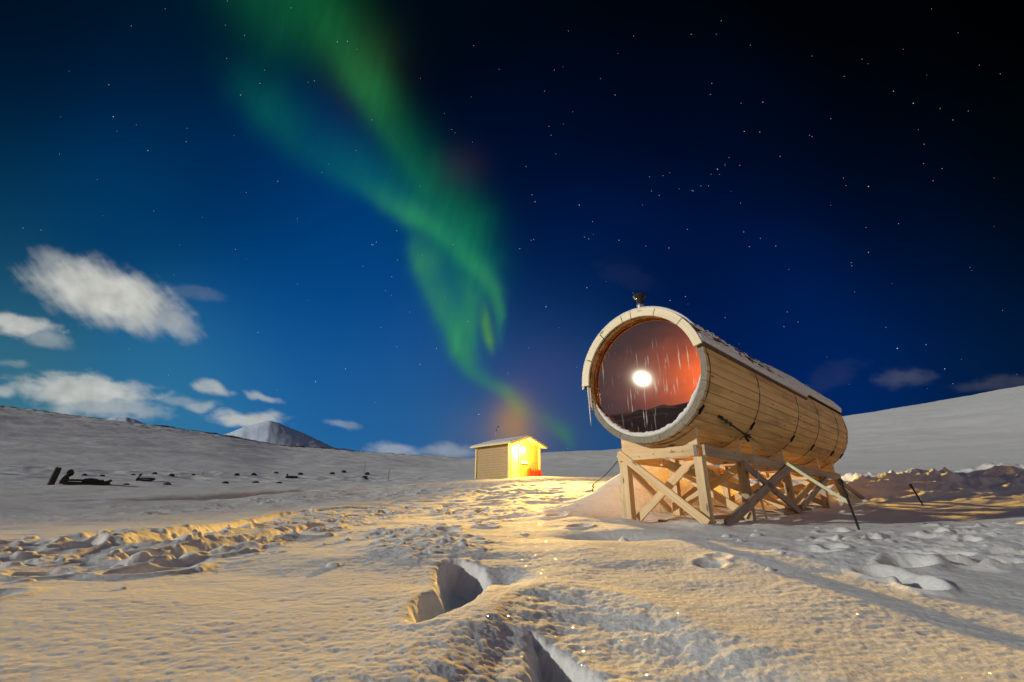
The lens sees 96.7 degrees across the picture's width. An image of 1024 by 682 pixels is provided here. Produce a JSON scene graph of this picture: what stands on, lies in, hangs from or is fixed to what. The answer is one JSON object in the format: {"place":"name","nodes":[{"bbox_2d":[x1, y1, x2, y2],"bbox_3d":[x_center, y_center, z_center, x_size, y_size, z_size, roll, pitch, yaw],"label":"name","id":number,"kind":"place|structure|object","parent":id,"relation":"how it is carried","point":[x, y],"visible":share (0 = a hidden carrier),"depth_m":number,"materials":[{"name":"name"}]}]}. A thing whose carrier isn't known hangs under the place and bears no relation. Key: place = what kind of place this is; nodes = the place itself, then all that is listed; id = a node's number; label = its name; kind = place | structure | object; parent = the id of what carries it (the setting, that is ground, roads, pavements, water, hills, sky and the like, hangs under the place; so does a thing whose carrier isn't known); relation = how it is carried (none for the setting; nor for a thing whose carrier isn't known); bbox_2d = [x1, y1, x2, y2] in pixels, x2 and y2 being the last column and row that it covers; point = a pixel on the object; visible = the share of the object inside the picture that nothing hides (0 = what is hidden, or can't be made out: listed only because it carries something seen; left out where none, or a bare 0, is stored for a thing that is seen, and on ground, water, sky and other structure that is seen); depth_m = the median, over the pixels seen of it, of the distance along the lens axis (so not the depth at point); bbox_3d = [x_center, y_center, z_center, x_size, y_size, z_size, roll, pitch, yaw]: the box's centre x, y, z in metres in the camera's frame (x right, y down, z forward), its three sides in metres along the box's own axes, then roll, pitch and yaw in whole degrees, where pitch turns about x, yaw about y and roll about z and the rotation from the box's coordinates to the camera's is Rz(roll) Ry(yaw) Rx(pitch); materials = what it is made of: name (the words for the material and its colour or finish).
{"place":"outdoors","nodes":[
{"label":"outdoors","id":0,"kind":"place"},
{"bbox_2d":[108,417,143,423],"bbox_3d":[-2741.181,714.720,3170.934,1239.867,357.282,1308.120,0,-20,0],"label":"mountain","id":1,"kind":"structure","parent":0,"point":[127,419],"depth_m":3155.32,"materials":[{"name":"white snow"}]},
{"bbox_2d":[224,421,333,447],"bbox_3d":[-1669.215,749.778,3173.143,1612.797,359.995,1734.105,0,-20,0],"label":"mountain","id":2,"kind":"structure","parent":0,"point":[273,432],"depth_m":2949.68,"materials":[{"name":"white snow"}]},
{"bbox_2d":[0,0,1023,457],"bbox_3d":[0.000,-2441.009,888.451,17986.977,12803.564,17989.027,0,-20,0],"label":"sky","id":3,"kind":"structure","parent":0,"point":[508,208],"depth_m":7317.07,"materials":[{"name":"blue"}]},
{"bbox_2d":[68,35,1002,414],"bbox_3d":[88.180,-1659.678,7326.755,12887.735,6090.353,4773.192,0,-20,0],"label":"stars","id":4,"kind":"object","parent":3,"relation":"in","point":[592,221],"visible":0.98,"depth_m":7281.76,"materials":[{"name":"white"}]},
{"bbox_2d":[0,386,1023,681],"bbox_3d":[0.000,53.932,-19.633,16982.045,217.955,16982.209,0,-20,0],"label":"ground","id":5,"kind":"structure","parent":0,"point":[428,568],"depth_m":3.58,"materials":[{"name":"white snow"}]},
{"bbox_2d":[47,467,61,484],"bbox_3d":[-16.881,5.047,16.754,0.255,0.786,0.207,8,-22,-21],"label":"post","id":6,"kind":"object","parent":5,"relation":"on","point":[54,476],"visible":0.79,"depth_m":16.74,"materials":[{"name":"brown wood"}]},
{"bbox_2d":[59,469,111,484],"bbox_3d":[-16.254,5.240,17.426,1.520,0.591,0.847,18,-27,-40],"label":"sled","id":7,"kind":"object","parent":5,"relation":"on","point":[65,479],"visible":0.96,"depth_m":17.08,"materials":[{"name":"wood"}]},
{"bbox_2d":[136,473,154,480],"bbox_3d":[-22.625,8.435,28.138,0.973,0.452,0.697,15,-25,-36],"label":"sled","id":8,"kind":"object","parent":5,"relation":"on","point":[144,479],"visible":0.99,"depth_m":27.83,"materials":[{"name":"wood"}]},
{"bbox_2d":[470,426,546,478],"bbox_3d":[-0.206,6.816,27.791,3.496,3.275,3.257,-18,-27,41],"label":"wooden hut","id":9,"kind":"object","parent":5,"relation":"on","point":[515,457],"visible":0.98,"depth_m":26.75,"materials":[{"name":"paint"}]},
{"bbox_2d":[512,446,517,477],"bbox_3d":[0.139,6.958,26.171,0.040,1.810,0.570,-18,-27,41],"label":"door","id":10,"kind":"structure","parent":9,"relation":"in","point":[514,448],"depth_m":26.18,"materials":[{"name":"paint"}]},
{"bbox_2d":[527,468,531,476],"bbox_3d":[1.021,7.651,26.508,0.200,0.530,0.170,-18,-27,41],"label":"red canister","id":11,"kind":"object","parent":5,"relation":"on","point":[529,472],"visible":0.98,"depth_m":26.45,"materials":[{"name":"plastic"}]},
{"bbox_2d":[658,519,716,522],"bbox_3d":[2.670,2.755,6.958,0.825,0.037,0.160,-12,-23,29],"label":"board","id":12,"kind":"object","parent":5,"relation":"on","point":[661,520],"visible":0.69,"depth_m":7.04,"materials":[{"name":"brown wood"}]},
{"bbox_2d":[714,515,743,519],"bbox_3d":[3.579,2.930,7.579,1.521,0.075,0.122,13,-24,-33],"label":"board","id":13,"kind":"object","parent":5,"relation":"on","point":[716,517],"visible":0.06,"depth_m":7.42,"materials":[{"name":"brown wood"}]},
{"bbox_2d":[616,427,863,524],"bbox_3d":[5.431,3.105,9.668,8.967,1.407,1.803,18,-27,-41],"label":"timber trestle","id":14,"kind":"object","parent":5,"relation":"on","point":[694,461],"visible":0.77,"depth_m":7.47,"materials":[{"name":"brown wood"}]},
{"bbox_2d":[619,462,624,517],"bbox_3d":[1.787,2.413,7.446,0.063,0.966,0.024,0,-20,0],"label":"strap","id":15,"kind":"object","parent":14,"relation":"hanging from","point":[620,491],"visible":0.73,"depth_m":7.42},
{"bbox_2d":[582,292,847,467],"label":"barrel sauna","id":16,"kind":"structure","parent":14,"relation":"on","point":[654,375],"depth_m":7.40,"materials":[{"name":"wood"}]},
{"bbox_2d":[594,318,700,436],"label":"window","id":17,"kind":"structure","parent":16,"relation":"in","point":[648,372],"depth_m":7.19,"materials":[{"name":"clear glass"}]},
{"bbox_2d":[720,416,746,435],"bbox_3d":[3.561,1.368,7.278,0.036,0.175,1.174,-17,-26,39],"label":"rope","id":18,"kind":"object","parent":16,"relation":"attached to","point":[729,423],"visible":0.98,"depth_m":7.14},
{"bbox_2d":[741,433,751,441],"bbox_3d":[3.972,1.626,7.653,0.247,0.155,0.093,14,-24,-34],"label":"ratchet buckle","id":19,"kind":"object","parent":18,"relation":"hanging from","point":[747,437],"visible":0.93,"depth_m":7.62,"materials":[{"name":"metal"}]},
{"bbox_2d":[750,438,767,518],"bbox_3d":[4.068,2.253,7.521,0.069,1.291,0.019,0,-20,0],"label":"strap","id":20,"kind":"object","parent":19,"relation":"hanging from","point":[758,483],"visible":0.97,"depth_m":7.53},
{"bbox_2d":[751,437,847,503],"bbox_3d":[4.081,1.806,6.636,0.006,1.093,1.991,0,-20,-1],"label":"strap","id":21,"kind":"object","parent":19,"relation":"hanging from","point":[804,474],"visible":1,"depth_m":6.38,"materials":[{"name":"white fabric"}]},
{"bbox_2d":[713,505,779,513],"bbox_3d":[4.566,3.264,8.819,1.223,0.153,0.140,-4,-20,10],"label":"board","id":22,"kind":"object","parent":5,"relation":"on","point":[755,509],"visible":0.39,"depth_m":8.73,"materials":[{"name":"brown wood"}]},
{"bbox_2d":[773,506,811,514],"bbox_3d":[5.378,3.233,8.707,1.123,0.158,0.198,13,-24,-32],"label":"board","id":23,"kind":"object","parent":5,"relation":"on","point":[783,511],"visible":0.76,"depth_m":8.54,"materials":[{"name":"brown wood"}]},
{"bbox_2d":[767,503,822,506],"bbox_3d":[6.351,3.689,10.222,1.205,0.075,0.150,1,-20,-3],"label":"board","id":24,"kind":"object","parent":5,"relation":"on","point":[807,506],"visible":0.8,"depth_m":10.17,"materials":[{"name":"brown wood"}]},
{"bbox_2d":[837,478,859,529],"bbox_3d":[4.094,2.031,5.510,0.133,0.713,0.043,-11,-23,27],"label":"stake","id":25,"kind":"object","parent":5,"relation":"on","point":[848,500],"visible":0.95,"depth_m":5.53,"materials":[{"name":"black paint"}]},
{"bbox_2d":[909,484,922,504],"bbox_3d":[9.073,3.493,10.186,0.195,0.567,0.056,-13,-24,32],"label":"stake","id":26,"kind":"object","parent":5,"relation":"on","point":[915,493],"visible":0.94,"depth_m":10.21,"materials":[{"name":"black paint"}]}
]}

